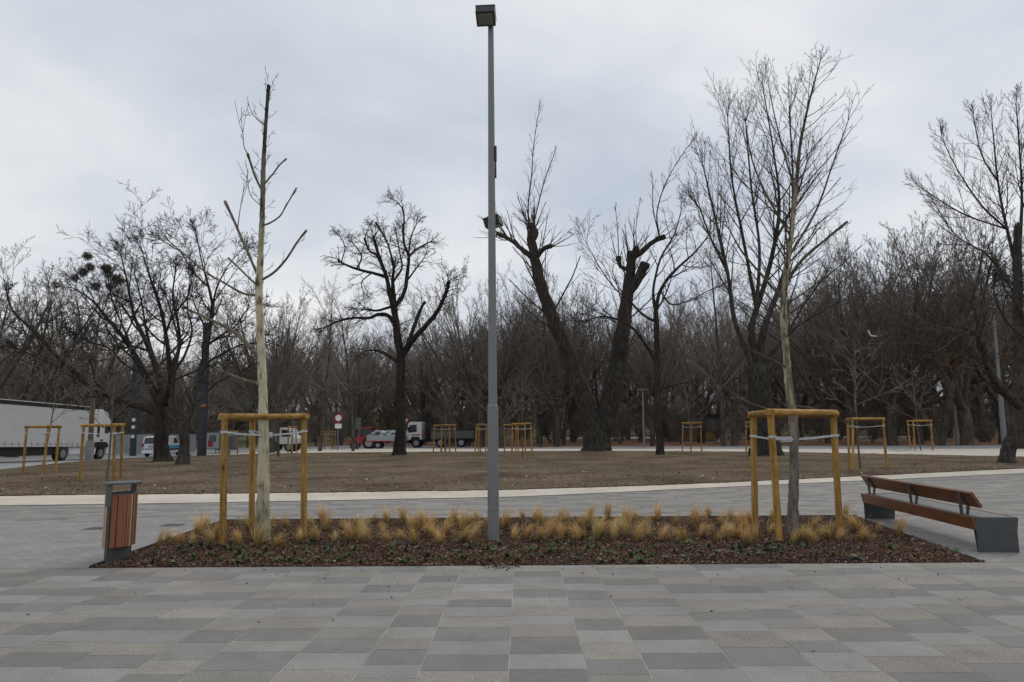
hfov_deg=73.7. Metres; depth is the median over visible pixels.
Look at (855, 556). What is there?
leaf rosette
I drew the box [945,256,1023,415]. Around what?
round crowned tree
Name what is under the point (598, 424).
pollard tree
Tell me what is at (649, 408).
round crowned tree
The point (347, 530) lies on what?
grass tuft
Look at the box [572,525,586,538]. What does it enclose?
grass tuft
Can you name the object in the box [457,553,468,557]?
leaf rosette
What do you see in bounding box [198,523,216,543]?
grass tuft
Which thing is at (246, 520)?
grass tuft
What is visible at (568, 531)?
grass tuft
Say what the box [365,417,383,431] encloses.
shrub
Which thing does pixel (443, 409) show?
broad tree
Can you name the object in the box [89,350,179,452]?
broad tree
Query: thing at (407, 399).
broad tree
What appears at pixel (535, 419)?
woodland tree
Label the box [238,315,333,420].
round crowned tree
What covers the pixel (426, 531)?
grass tuft
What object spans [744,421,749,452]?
tree stake frame
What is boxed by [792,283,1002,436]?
broad tree
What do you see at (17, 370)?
broad tree
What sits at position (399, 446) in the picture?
park tree
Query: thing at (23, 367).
round crowned tree
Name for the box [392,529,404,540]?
grass tuft
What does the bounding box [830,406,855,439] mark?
shrub
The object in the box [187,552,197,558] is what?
leaf rosette
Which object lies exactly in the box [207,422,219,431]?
shrub
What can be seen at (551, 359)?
broad tree
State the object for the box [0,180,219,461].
spreading tree
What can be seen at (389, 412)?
shrub
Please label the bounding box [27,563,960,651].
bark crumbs
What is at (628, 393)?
round crowned tree
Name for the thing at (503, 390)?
sapling
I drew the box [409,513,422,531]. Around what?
grass tuft
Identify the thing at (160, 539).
grass tuft
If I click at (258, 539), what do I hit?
grass tuft
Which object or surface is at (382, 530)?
grass tuft
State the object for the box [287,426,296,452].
tree stake frame
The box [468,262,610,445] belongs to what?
round crowned tree
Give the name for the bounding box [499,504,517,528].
grass tuft
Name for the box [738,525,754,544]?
grass tuft
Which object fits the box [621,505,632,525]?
grass tuft
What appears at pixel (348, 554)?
leaf rosette
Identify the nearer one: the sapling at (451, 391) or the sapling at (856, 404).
the sapling at (856, 404)
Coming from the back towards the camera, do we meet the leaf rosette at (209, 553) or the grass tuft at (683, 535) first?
the grass tuft at (683, 535)
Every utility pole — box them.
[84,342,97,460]
[129,360,137,455]
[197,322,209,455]
[246,392,247,447]
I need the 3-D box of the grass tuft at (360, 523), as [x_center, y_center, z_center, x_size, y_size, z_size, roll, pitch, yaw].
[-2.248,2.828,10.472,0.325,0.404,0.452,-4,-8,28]
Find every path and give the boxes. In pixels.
[0,468,1023,504]
[542,436,997,438]
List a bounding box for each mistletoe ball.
[78,267,89,276]
[81,251,92,260]
[84,263,95,271]
[90,282,99,290]
[112,274,125,286]
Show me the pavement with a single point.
(20, 465)
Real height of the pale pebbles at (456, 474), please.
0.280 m
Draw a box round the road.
[0,445,1001,465]
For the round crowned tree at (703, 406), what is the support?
on the ground at (242, 441)
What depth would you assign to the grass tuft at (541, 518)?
11.65 m
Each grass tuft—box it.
[153,526,168,547]
[165,524,175,542]
[168,523,187,543]
[186,532,198,544]
[188,510,207,534]
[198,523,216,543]
[199,509,215,529]
[209,519,227,537]
[232,527,246,545]
[233,511,253,530]
[248,516,280,547]
[268,532,287,547]
[270,512,278,529]
[281,514,291,527]
[288,526,303,542]
[306,521,321,541]
[307,511,318,528]
[309,502,330,522]
[319,508,335,530]
[327,528,339,542]
[336,516,352,529]
[339,518,355,539]
[347,517,366,543]
[356,513,370,538]
[359,522,372,542]
[369,510,383,523]
[376,527,391,542]
[379,505,390,523]
[379,522,385,533]
[391,499,409,523]
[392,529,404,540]
[403,511,419,529]
[403,524,425,542]
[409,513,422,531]
[417,508,428,524]
[420,520,438,538]
[421,510,447,535]
[430,526,448,543]
[438,515,457,534]
[445,503,461,526]
[456,507,472,530]
[459,517,480,541]
[466,519,483,538]
[471,507,481,521]
[476,517,485,529]
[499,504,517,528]
[511,522,522,540]
[516,505,525,520]
[521,522,539,538]
[531,505,543,521]
[532,504,550,525]
[532,519,549,540]
[544,510,563,537]
[552,504,571,525]
[552,518,565,540]
[563,524,570,534]
[565,507,571,523]
[566,521,582,541]
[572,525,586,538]
[574,511,585,526]
[579,505,598,528]
[585,500,597,520]
[585,511,607,538]
[587,513,599,527]
[591,514,610,534]
[599,500,616,519]
[606,517,623,540]
[613,514,623,530]
[618,513,634,536]
[619,504,642,521]
[620,508,627,519]
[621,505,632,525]
[626,513,651,541]
[646,525,654,536]
[652,499,665,520]
[655,522,672,540]
[665,521,690,543]
[671,510,685,525]
[672,523,680,537]
[682,507,700,528]
[691,501,702,520]
[693,520,715,537]
[699,509,708,522]
[702,503,713,517]
[713,529,726,541]
[715,510,727,525]
[719,506,738,522]
[720,519,736,539]
[725,520,738,537]
[730,521,744,538]
[733,515,749,526]
[735,508,749,525]
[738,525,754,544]
[740,514,751,532]
[742,504,759,522]
[743,521,759,540]
[767,518,773,533]
[768,503,783,522]
[789,528,801,542]
[794,524,807,540]
[800,522,811,537]
[801,521,823,542]
[805,513,826,529]
[817,521,835,539]
[824,520,834,533]
[833,526,854,540]
[842,500,852,518]
[842,509,864,531]
[856,522,869,540]
[864,529,881,540]
[874,518,884,532]
[893,513,915,536]
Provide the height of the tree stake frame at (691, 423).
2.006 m
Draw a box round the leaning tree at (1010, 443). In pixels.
[877,231,1023,462]
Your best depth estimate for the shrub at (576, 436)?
87.65 m
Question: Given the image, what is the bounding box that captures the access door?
[490,489,495,510]
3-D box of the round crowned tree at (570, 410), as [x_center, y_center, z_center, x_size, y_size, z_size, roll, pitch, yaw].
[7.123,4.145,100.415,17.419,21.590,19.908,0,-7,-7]
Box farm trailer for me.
[366,435,407,448]
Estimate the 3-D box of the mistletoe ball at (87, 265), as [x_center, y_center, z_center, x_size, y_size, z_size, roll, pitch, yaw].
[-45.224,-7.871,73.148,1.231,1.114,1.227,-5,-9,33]
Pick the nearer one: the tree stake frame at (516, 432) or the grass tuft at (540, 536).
the grass tuft at (540, 536)
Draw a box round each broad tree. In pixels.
[0,257,223,411]
[0,258,133,457]
[0,262,143,399]
[0,343,30,396]
[38,351,150,422]
[88,365,155,428]
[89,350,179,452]
[111,350,250,428]
[142,349,255,434]
[198,339,304,437]
[268,350,346,425]
[348,347,436,429]
[364,293,487,445]
[384,318,480,430]
[407,324,502,438]
[422,307,548,418]
[434,315,574,447]
[500,301,612,434]
[538,306,674,405]
[584,324,687,441]
[587,309,738,413]
[652,326,776,412]
[676,290,817,439]
[685,320,797,397]
[686,287,869,440]
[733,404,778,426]
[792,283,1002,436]
[798,268,1012,443]
[832,185,1023,444]
[875,216,1023,443]
[875,297,1012,440]
[900,287,1012,438]
[909,286,1023,441]
[965,291,1023,378]
[993,276,1023,343]
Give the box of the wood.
[22,338,1010,433]
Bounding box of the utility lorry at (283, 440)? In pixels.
[275,425,300,451]
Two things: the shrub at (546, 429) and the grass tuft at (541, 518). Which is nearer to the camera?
the grass tuft at (541, 518)
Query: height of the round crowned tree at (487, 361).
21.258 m
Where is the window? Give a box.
[711,420,715,429]
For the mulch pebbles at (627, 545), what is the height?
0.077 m
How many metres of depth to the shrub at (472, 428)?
80.30 m
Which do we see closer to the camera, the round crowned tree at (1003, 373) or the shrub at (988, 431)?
the shrub at (988, 431)
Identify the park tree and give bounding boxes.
[301,186,467,454]
[540,185,758,454]
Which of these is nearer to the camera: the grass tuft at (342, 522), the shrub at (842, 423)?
the grass tuft at (342, 522)
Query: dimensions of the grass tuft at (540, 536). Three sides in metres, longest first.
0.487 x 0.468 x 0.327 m
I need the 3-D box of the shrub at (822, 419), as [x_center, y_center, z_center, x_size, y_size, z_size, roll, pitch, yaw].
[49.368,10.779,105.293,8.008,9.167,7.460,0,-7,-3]
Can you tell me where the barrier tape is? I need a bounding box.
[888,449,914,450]
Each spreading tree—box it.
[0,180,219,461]
[129,196,284,464]
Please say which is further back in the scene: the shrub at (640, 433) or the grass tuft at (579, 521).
the shrub at (640, 433)
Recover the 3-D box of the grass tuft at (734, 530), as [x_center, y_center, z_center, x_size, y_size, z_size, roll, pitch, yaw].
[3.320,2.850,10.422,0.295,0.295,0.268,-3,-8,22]
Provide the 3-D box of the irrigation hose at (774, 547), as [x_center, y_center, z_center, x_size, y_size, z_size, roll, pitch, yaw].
[3.523,2.781,9.093,0.597,0.054,0.079,-1,-7,1]
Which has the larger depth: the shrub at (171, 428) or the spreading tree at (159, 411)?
the shrub at (171, 428)
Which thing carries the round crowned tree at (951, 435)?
on the ground at (242, 441)
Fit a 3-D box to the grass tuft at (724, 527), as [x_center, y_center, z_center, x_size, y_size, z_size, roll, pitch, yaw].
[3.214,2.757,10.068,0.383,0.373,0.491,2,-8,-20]
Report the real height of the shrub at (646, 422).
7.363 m
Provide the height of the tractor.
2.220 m
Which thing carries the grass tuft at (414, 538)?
on the mulch ground at (377, 540)
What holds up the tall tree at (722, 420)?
on the ground at (242, 441)
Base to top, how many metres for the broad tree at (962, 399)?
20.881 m
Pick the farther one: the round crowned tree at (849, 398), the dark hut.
the dark hut
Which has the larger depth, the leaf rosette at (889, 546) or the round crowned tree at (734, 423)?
the round crowned tree at (734, 423)
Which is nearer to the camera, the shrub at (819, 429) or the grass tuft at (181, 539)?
the grass tuft at (181, 539)
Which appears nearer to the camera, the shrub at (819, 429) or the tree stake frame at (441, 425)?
the tree stake frame at (441, 425)
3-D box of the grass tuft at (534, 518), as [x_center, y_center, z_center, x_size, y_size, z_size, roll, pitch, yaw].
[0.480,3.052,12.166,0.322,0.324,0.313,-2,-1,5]
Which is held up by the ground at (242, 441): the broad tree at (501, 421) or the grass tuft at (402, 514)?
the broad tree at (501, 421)
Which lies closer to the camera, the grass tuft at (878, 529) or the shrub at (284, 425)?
the grass tuft at (878, 529)
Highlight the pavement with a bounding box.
[0,455,176,468]
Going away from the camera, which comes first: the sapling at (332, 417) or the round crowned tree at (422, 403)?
the sapling at (332, 417)
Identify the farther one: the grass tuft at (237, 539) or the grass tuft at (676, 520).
the grass tuft at (676, 520)
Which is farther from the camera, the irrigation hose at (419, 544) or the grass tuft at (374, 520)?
the grass tuft at (374, 520)
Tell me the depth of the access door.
10.30 m
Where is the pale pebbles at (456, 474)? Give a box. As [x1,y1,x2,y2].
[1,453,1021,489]
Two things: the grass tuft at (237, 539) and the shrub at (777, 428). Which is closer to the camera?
the grass tuft at (237, 539)
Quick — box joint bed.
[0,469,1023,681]
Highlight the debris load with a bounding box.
[366,430,407,436]
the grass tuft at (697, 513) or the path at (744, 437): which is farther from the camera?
the path at (744, 437)
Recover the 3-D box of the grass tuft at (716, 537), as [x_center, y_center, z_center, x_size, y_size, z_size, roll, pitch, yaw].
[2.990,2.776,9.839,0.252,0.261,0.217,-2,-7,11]
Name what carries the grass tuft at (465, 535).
on the mulch ground at (377, 540)
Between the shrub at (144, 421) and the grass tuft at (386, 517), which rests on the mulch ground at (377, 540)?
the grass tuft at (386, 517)
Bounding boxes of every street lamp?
[562,395,566,434]
[636,389,648,446]
[948,377,958,444]
[993,319,1006,445]
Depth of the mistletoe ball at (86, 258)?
73.19 m
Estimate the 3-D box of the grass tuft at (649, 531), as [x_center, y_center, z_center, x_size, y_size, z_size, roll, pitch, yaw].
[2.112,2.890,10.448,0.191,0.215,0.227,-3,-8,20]
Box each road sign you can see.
[334,384,342,449]
[355,418,360,449]
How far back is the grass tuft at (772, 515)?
11.73 m
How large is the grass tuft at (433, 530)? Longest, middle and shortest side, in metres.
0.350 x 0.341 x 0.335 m
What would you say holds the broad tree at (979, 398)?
on the leaf litter ground at (807, 442)
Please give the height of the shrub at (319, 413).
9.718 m
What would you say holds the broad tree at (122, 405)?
on the ground at (242, 441)
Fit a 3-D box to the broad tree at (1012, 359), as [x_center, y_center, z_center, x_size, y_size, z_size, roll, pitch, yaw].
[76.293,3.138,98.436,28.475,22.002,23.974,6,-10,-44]
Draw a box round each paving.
[0,473,1023,681]
[0,521,214,567]
[861,516,1023,561]
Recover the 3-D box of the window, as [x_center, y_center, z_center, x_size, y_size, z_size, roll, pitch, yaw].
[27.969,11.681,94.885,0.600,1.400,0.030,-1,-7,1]
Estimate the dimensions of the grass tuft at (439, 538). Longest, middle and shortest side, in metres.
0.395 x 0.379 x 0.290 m
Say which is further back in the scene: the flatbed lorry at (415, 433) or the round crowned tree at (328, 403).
the round crowned tree at (328, 403)
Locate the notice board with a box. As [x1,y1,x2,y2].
[206,432,220,453]
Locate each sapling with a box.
[21,328,97,471]
[68,330,162,481]
[221,394,250,454]
[281,379,309,452]
[311,396,349,448]
[425,381,467,423]
[429,388,459,451]
[453,372,501,453]
[497,380,524,440]
[502,370,549,457]
[666,372,717,437]
[729,367,770,411]
[804,320,919,468]
[876,352,943,450]
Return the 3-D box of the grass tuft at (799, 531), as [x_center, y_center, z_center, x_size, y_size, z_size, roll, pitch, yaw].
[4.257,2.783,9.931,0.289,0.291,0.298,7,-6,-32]
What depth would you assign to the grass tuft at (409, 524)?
11.44 m
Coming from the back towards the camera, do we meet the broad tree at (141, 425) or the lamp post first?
the broad tree at (141, 425)
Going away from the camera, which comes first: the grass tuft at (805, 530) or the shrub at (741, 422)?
the grass tuft at (805, 530)
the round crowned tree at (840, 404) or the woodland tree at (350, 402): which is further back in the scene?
the round crowned tree at (840, 404)
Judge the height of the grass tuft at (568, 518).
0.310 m
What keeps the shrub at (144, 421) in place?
on the ground at (242, 441)
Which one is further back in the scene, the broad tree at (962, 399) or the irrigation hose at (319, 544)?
the broad tree at (962, 399)
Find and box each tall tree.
[551,288,596,444]
[651,222,758,445]
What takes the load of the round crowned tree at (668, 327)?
on the ground at (242, 441)
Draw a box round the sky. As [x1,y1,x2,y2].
[0,0,1023,411]
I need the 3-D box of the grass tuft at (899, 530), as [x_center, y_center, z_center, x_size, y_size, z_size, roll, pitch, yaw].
[5.909,2.763,10.274,0.406,0.417,0.306,-3,-8,18]
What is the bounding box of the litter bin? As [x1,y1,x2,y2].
[102,480,142,563]
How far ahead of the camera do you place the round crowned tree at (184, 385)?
126.07 m
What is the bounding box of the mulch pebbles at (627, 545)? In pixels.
[163,518,949,565]
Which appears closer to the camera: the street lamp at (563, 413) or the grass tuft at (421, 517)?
the grass tuft at (421, 517)
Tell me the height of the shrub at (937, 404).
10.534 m
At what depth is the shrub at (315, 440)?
93.28 m
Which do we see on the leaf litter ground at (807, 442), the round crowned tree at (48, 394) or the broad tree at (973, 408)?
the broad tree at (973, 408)
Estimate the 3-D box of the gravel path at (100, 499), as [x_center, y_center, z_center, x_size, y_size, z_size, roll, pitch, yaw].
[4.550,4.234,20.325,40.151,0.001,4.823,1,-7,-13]
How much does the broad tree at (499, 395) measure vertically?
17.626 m
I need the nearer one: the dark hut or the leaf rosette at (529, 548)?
the leaf rosette at (529, 548)
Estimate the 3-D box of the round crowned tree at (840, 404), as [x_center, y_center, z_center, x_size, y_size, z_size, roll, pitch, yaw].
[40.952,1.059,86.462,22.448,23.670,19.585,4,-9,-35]
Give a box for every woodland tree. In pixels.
[112,322,160,428]
[118,337,159,420]
[190,309,257,412]
[246,339,307,455]
[283,274,372,450]
[307,278,389,450]
[352,311,427,442]
[504,341,553,446]
[561,322,645,412]
[773,282,831,433]
[840,204,1023,445]
[906,252,1010,424]
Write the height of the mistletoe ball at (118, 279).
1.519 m
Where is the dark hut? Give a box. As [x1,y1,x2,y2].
[666,415,719,441]
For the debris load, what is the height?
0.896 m
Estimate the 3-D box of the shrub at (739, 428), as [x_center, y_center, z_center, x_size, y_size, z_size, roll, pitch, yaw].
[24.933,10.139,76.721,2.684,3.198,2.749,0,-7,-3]
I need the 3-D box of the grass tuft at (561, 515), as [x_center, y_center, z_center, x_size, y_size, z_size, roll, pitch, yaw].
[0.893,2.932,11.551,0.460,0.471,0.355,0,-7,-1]
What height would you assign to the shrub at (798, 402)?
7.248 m
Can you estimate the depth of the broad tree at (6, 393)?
63.12 m
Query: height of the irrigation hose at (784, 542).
0.039 m
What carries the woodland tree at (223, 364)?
on the ground at (242, 441)
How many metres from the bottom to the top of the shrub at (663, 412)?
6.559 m
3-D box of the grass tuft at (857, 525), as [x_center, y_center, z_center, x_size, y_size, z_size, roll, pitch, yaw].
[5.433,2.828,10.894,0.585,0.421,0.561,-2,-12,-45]
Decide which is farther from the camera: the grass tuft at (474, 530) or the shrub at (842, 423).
the shrub at (842, 423)
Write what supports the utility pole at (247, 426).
on the ground at (242, 441)
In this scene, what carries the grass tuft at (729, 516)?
on the mulch ground at (377, 540)
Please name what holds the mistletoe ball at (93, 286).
attached to the broad tree at (109, 406)
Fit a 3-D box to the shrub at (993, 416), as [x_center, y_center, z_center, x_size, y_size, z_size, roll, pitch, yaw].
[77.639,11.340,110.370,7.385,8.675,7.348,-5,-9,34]
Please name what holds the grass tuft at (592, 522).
on the mulch ground at (377, 540)
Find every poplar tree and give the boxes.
[675,50,876,455]
[902,82,1023,448]
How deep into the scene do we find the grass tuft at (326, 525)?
11.44 m
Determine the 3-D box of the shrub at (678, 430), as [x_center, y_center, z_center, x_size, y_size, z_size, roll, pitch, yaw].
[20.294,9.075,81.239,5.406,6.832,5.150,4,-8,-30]
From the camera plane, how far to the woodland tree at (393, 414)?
101.52 m
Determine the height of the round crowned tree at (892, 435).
21.460 m
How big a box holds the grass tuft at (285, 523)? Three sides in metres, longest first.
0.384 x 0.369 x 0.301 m
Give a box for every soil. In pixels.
[0,451,1023,494]
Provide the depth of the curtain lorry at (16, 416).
47.48 m
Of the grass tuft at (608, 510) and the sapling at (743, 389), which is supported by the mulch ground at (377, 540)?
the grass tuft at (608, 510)
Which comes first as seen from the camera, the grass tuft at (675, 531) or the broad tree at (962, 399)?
the grass tuft at (675, 531)
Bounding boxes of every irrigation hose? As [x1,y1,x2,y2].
[299,543,333,546]
[399,543,437,546]
[755,547,798,551]
[764,541,809,546]
[829,558,862,560]
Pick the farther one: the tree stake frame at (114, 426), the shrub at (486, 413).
the shrub at (486, 413)
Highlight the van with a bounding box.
[141,436,178,456]
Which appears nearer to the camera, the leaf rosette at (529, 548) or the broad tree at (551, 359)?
the leaf rosette at (529, 548)
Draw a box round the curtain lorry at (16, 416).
[0,399,116,460]
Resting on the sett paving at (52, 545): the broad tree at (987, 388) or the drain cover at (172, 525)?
the drain cover at (172, 525)
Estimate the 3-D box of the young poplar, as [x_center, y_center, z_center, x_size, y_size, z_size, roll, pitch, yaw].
[4.346,-0.781,11.005,2.903,8.711,2.149,-1,-7,1]
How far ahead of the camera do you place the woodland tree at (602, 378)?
107.56 m
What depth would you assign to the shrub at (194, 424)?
86.43 m
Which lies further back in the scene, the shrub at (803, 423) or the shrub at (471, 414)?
the shrub at (803, 423)
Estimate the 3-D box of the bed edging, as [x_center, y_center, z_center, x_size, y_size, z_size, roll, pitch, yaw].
[0.453,3.069,10.614,11.844,0.102,4.310,-1,-7,1]
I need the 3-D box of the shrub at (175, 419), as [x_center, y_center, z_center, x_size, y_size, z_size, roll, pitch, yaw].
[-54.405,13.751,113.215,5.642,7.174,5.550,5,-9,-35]
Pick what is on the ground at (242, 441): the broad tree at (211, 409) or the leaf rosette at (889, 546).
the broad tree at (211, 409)
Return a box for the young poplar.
[694,43,874,535]
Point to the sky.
(369, 96)
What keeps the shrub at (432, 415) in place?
on the ground at (242, 441)
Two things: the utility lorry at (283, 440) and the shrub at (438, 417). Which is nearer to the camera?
the utility lorry at (283, 440)
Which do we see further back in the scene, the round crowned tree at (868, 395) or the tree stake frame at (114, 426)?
the round crowned tree at (868, 395)
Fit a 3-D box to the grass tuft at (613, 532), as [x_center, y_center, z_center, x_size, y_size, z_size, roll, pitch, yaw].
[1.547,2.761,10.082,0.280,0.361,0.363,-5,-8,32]
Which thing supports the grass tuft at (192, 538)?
on the mulch ground at (377, 540)
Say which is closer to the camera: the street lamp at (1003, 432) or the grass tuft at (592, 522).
the grass tuft at (592, 522)
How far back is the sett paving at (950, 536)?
10.47 m
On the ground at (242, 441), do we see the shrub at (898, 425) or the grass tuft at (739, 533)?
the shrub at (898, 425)
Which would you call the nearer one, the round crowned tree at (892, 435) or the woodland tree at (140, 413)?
the round crowned tree at (892, 435)
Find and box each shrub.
[109,408,130,434]
[114,409,146,438]
[120,406,153,433]
[146,413,177,434]
[169,406,196,436]
[169,413,208,443]
[198,389,248,431]
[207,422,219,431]
[208,391,256,436]
[275,401,311,433]
[289,412,318,443]
[296,407,316,428]
[297,392,337,437]
[297,404,326,445]
[324,407,356,445]
[334,399,375,445]
[348,407,375,430]
[357,387,408,430]
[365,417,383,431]
[379,387,419,430]
[394,414,415,434]
[405,404,427,444]
[410,394,445,430]
[425,390,460,428]
[442,419,462,444]
[454,405,473,430]
[456,403,486,441]
[456,416,477,445]
[460,391,506,433]
[501,385,544,440]
[516,412,535,440]
[522,399,562,436]
[536,405,571,443]
[550,396,580,438]
[562,423,581,443]
[597,396,644,443]
[619,393,648,434]
[635,424,649,442]
[644,401,655,429]
[646,398,680,441]
[663,391,706,443]
[692,392,741,432]
[692,419,709,442]
[706,419,728,442]
[725,420,744,440]
[727,393,773,438]
[772,392,788,431]
[775,418,786,436]
[783,397,811,427]
[785,418,807,434]
[802,405,822,436]
[804,392,843,431]
[805,419,823,440]
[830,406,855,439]
[837,409,871,436]
[844,370,898,437]
[854,410,886,442]
[873,396,909,435]
[876,393,934,441]
[906,374,957,435]
[952,399,990,436]
[971,395,997,432]
[975,413,997,442]
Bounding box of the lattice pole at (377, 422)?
[376,376,379,434]
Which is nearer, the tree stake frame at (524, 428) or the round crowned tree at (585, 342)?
the tree stake frame at (524, 428)
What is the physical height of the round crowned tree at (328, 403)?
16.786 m
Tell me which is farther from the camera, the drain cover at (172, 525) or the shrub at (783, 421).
the shrub at (783, 421)
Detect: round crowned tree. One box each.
[0,312,64,400]
[0,330,101,403]
[18,321,136,404]
[43,322,165,412]
[141,356,197,432]
[156,341,229,439]
[192,269,356,452]
[194,367,268,429]
[214,319,318,444]
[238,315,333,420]
[269,313,374,440]
[288,322,383,434]
[297,336,390,444]
[317,321,409,437]
[345,324,459,444]
[349,319,450,413]
[399,255,551,446]
[433,296,542,439]
[449,310,522,405]
[467,291,604,443]
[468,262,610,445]
[496,279,629,446]
[496,300,615,408]
[505,302,613,441]
[584,297,704,445]
[591,314,679,438]
[608,281,721,436]
[643,294,768,442]
[668,277,808,445]
[724,301,812,435]
[725,271,871,430]
[726,208,980,444]
[727,257,903,441]
[751,271,900,443]
[765,262,934,437]
[788,210,1010,445]
[861,264,1023,437]
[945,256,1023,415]
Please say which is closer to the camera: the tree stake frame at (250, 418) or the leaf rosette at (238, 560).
the leaf rosette at (238, 560)
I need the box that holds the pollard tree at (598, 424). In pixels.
[473,99,700,450]
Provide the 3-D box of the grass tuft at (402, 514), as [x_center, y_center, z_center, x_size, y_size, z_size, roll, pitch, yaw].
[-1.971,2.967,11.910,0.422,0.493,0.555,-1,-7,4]
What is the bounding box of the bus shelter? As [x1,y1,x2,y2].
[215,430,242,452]
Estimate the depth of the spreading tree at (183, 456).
35.31 m
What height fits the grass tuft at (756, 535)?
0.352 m
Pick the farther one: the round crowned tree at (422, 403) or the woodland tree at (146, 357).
the woodland tree at (146, 357)
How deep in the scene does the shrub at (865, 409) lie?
106.77 m
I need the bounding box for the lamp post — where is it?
[475,4,503,540]
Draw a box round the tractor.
[349,427,375,448]
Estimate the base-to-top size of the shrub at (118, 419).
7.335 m
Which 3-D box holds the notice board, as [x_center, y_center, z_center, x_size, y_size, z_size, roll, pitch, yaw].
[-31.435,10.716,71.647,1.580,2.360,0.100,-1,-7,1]
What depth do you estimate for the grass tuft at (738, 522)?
11.22 m
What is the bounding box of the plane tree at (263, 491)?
[152,68,306,541]
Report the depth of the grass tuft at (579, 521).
11.35 m
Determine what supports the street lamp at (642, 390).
on the ground at (242, 441)
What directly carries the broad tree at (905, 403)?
on the leaf litter ground at (807, 442)
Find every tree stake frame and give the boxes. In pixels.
[21,425,61,473]
[78,423,124,481]
[218,413,309,544]
[228,431,238,455]
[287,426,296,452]
[324,431,335,449]
[433,424,455,452]
[440,424,450,452]
[474,424,486,454]
[503,424,518,451]
[511,423,532,458]
[681,422,701,450]
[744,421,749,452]
[747,409,842,542]
[845,417,887,470]
[906,420,933,450]
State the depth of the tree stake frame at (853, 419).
25.47 m
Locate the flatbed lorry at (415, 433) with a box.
[406,417,474,447]
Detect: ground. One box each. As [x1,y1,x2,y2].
[0,407,1020,468]
[90,516,980,567]
[323,438,1000,446]
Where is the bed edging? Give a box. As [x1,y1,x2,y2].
[89,515,984,567]
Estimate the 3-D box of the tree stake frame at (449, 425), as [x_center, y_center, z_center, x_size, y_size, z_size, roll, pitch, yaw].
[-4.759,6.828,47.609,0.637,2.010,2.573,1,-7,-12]
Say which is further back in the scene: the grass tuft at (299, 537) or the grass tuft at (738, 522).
the grass tuft at (738, 522)
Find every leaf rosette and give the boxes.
[166,558,180,564]
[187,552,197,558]
[202,549,216,555]
[232,556,246,563]
[341,551,354,557]
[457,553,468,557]
[525,544,536,550]
[603,549,615,553]
[634,555,646,561]
[850,553,863,559]
[886,542,895,548]
[950,547,960,553]
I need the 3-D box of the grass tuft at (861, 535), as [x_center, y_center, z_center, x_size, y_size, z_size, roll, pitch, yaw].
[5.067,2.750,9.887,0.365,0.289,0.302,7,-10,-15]
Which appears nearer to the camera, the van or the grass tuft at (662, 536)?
the grass tuft at (662, 536)
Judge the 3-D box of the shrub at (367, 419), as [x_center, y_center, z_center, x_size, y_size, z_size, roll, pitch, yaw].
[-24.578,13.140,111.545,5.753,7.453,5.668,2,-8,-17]
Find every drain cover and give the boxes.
[82,527,102,529]
[161,524,183,525]
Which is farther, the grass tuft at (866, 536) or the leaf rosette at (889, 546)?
the grass tuft at (866, 536)
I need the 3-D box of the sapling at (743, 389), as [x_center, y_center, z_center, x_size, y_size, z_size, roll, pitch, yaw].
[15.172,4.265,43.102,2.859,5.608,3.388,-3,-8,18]
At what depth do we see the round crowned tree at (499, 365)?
113.66 m
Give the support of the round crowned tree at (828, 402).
on the ground at (242, 441)
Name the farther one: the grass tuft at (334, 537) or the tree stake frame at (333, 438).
the tree stake frame at (333, 438)
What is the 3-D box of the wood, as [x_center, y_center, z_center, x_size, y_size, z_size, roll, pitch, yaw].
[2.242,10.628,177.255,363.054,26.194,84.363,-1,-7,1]
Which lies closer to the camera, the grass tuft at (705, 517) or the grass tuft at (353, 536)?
the grass tuft at (353, 536)
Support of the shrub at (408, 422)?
on the ground at (242, 441)
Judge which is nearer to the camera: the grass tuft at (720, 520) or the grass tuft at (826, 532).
the grass tuft at (826, 532)
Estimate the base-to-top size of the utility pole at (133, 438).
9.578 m
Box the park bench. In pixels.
[860,475,1019,552]
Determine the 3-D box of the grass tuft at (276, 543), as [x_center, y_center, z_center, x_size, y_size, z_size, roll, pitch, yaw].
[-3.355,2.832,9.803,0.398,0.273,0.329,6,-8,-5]
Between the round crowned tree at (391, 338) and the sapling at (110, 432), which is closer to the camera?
the sapling at (110, 432)
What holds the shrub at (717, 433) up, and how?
on the ground at (242, 441)
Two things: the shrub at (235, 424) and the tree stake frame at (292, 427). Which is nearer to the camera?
the tree stake frame at (292, 427)

